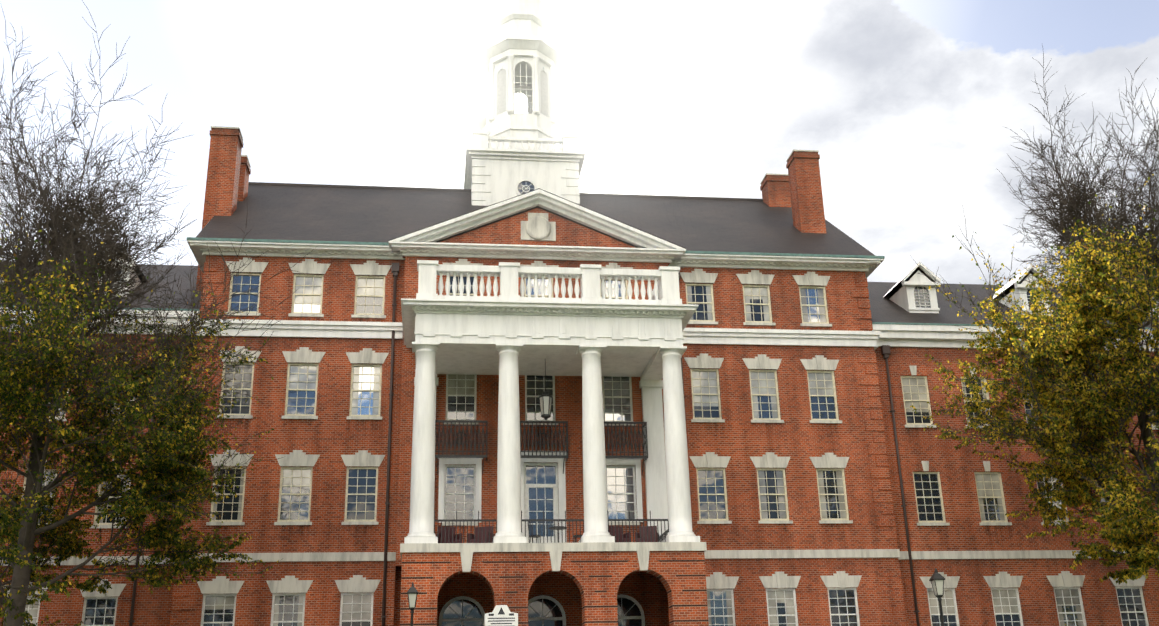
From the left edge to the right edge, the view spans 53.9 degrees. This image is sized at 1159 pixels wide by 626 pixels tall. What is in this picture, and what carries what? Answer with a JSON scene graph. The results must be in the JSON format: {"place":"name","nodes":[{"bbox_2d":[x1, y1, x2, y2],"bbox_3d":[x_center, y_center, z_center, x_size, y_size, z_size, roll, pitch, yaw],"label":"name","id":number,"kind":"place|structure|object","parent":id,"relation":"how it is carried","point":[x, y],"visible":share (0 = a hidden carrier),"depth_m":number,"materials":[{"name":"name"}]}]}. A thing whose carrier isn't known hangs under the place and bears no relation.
{"place":"outdoors","nodes":[
{"label":"outdoors","id":0,"kind":"place"},
{"bbox_2d":[23,276,1047,625],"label":"windows","id":1,"kind":"structure","parent":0,"point":[703,381],"depth_m":42.84,"materials":[{"name":"glass"}]},
{"bbox_2d":[0,128,1158,625],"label":"brick walls","id":2,"kind":"structure","parent":0,"point":[860,436],"depth_m":42.33,"materials":[{"name":"red brick"}]},
{"bbox_2d":[0,182,1158,327],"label":"building roofs","id":3,"kind":"structure","parent":2,"relation":"on","point":[313,212],"depth_m":48.44,"materials":[{"name":"grey tile"}]},
{"bbox_2d":[0,126,1158,596],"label":"stone dressings","id":4,"kind":"structure","parent":2,"relation":"attached to","point":[538,228],"depth_m":41.77,"materials":[{"name":"beige stone"}]},
{"bbox_2d":[102,318,1046,548],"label":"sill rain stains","id":5,"kind":"object","parent":4,"relation":"on","point":[542,430],"visible":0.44,"depth_m":41.50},
{"bbox_2d":[20,273,1155,524],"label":"window panes","id":6,"kind":"structure","parent":2,"relation":"in","point":[374,295],"depth_m":42.83,"materials":[{"name":"grey glass"}]},
{"bbox_2d":[0,0,1158,285],"label":"sky","id":7,"kind":"structure","parent":0,"point":[906,106],"materials":[{"name":"white"}]},
{"bbox_2d":[38,181,1158,625],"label":"window glass","id":8,"kind":"object","parent":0,"point":[538,387],"visible":0.48,"depth_m":41.45,"materials":[{"name":"grey glass"}]},
{"bbox_2d":[342,280,1083,625],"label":"window curtains","id":9,"kind":"object","parent":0,"point":[362,604],"depth_m":42.65,"materials":[{"name":"white fabric"}]},
{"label":"forecourt paving","id":10,"kind":"structure","parent":0,"visible":0},
{"bbox_2d":[400,551,708,625],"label":"brick arcade","id":11,"kind":"object","parent":10,"relation":"on","point":[511,569],"visible":0.62,"depth_m":35.40,"materials":[{"name":"brick"}]},
{"bbox_3d":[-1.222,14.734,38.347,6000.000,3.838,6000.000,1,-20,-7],"label":"ground","id":12,"kind":"structure","parent":0,"visible":0},
{"bbox_2d":[0,2,313,625],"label":"tree","id":13,"kind":"object","parent":12,"relation":"on","point":[66,236],"depth_m":32.78,"materials":[{"name":"green plant"}]},
{"bbox_2d":[407,582,417,625],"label":"lamp post","id":14,"kind":"object","parent":12,"relation":"on","point":[412,589],"depth_m":32.02,"materials":[{"name":"black metal"}]},
{"bbox_2d":[485,605,517,625],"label":"sign plaque","id":15,"kind":"object","parent":12,"relation":"on","point":[497,608],"visible":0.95,"depth_m":32.00,"materials":[{"name":"white metal"}]},
{"bbox_2d":[488,607,514,623],"bbox_3d":[-2.189,8.700,31.939,0.765,0.901,0.002,1,-20,-7],"label":"sign text","id":16,"kind":"object","parent":15,"relation":"on","point":[501,611],"visible":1,"depth_m":31.98},
{"bbox_2d":[0,13,1158,542],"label":"white trim","id":17,"kind":"structure","parent":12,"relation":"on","point":[510,335],"depth_m":41.26,"materials":[{"name":"white paint"}]},
{"bbox_2d":[435,526,461,542],"bbox_3d":[-4.289,7.429,37.400,0.720,0.880,0.580,9,-22,-26],"label":"porch armchair","id":18,"kind":"object","parent":17,"relation":"on","point":[449,533],"visible":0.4,"depth_m":37.53,"materials":[{"name":"red wood"}]},
{"bbox_2d":[468,526,494,542],"bbox_3d":[-3.240,7.450,37.529,0.720,0.880,0.580,-8,-21,16],"label":"porch armchair","id":19,"kind":"object","parent":17,"relation":"on","point":[481,535],"visible":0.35,"depth_m":37.61,"materials":[{"name":"red wood"}]},
{"bbox_2d":[497,0,544,22],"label":"cupola dome","id":20,"kind":"structure","parent":17,"relation":"on","point":[509,7],"depth_m":56.11,"materials":[{"name":"white paint"}]},
{"bbox_2d":[497,69,547,116],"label":"cupola openings","id":21,"kind":"object","parent":17,"relation":"on","point":[501,91],"visible":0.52,"depth_m":54.45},
{"bbox_2d":[128,263,919,625],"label":"downpipes","id":22,"kind":"object","parent":17,"relation":"attached to","point":[886,353],"visible":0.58,"depth_m":42.16,"materials":[{"name":"grey"}]},
{"bbox_2d":[528,521,539,542],"bbox_3d":[-1.472,7.265,37.330,0.434,1.013,0.401,1,-20,-7],"label":"porch chair","id":23,"kind":"object","parent":17,"relation":"on","point":[534,536],"visible":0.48,"depth_m":37.26,"materials":[{"name":"black metal"}]},
{"bbox_2d":[434,360,668,542],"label":"portico ironwork","id":24,"kind":"object","parent":17,"relation":"on","point":[483,435],"visible":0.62,"depth_m":40.68,"materials":[{"name":"black metal"}]},
{"bbox_2d":[540,396,551,414],"bbox_3d":[-1.178,3.269,39.845,0.440,0.620,0.381,1,-20,-7],"label":"lantern glass","id":25,"kind":"object","parent":24,"relation":"on","point":[547,404],"visible":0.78,"depth_m":39.74,"materials":[{"name":"grey"}]},
{"bbox_2d":[549,526,566,536],"bbox_3d":[-0.699,7.401,37.331,0.620,0.738,0.620,1,-20,-7],"label":"porch table","id":26,"kind":"object","parent":17,"relation":"on","point":[556,528],"visible":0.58,"depth_m":37.40,"materials":[{"name":"black metal"}]},
{"bbox_2d":[1,237,1152,328],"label":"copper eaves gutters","id":27,"kind":"object","parent":17,"relation":"on","point":[384,243],"visible":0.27,"depth_m":44.69,"materials":[{"name":"white metal"}]},
{"bbox_2d":[3,63,1152,625],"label":"white window frames","id":28,"kind":"structure","parent":17,"relation":"attached to","point":[555,523],"depth_m":41.06,"materials":[{"name":"white wood"}]},
{"bbox_2d":[116,278,1078,625],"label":"window blinds","id":29,"kind":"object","parent":28,"relation":"in","point":[616,408],"depth_m":42.37,"materials":[{"name":"blue"}]},
{"bbox_2d":[609,526,630,541],"bbox_3d":[1.269,7.540,38.083,0.720,0.880,0.580,7,-21,-21],"label":"porch armchair","id":30,"kind":"object","parent":17,"relation":"on","point":[617,534],"visible":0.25,"depth_m":38.30,"materials":[{"name":"red wood"}]},
{"bbox_2d":[635,526,657,541],"bbox_3d":[2.267,7.559,38.206,0.720,0.880,0.580,-6,-20,12],"label":"porch armchair","id":31,"kind":"object","parent":17,"relation":"on","point":[649,534],"visible":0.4,"depth_m":38.41,"materials":[{"name":"red wood"}]},
{"bbox_2d":[929,568,944,625],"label":"lamp post","id":32,"kind":"object","parent":12,"relation":"on","point":[936,575],"depth_m":31.80,"materials":[{"name":"black metal"}]},
{"bbox_2d":[910,45,1158,583],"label":"tree","id":33,"kind":"object","parent":12,"relation":"on","point":[1147,553],"depth_m":35.98,"materials":[{"name":"plant"}]}
]}

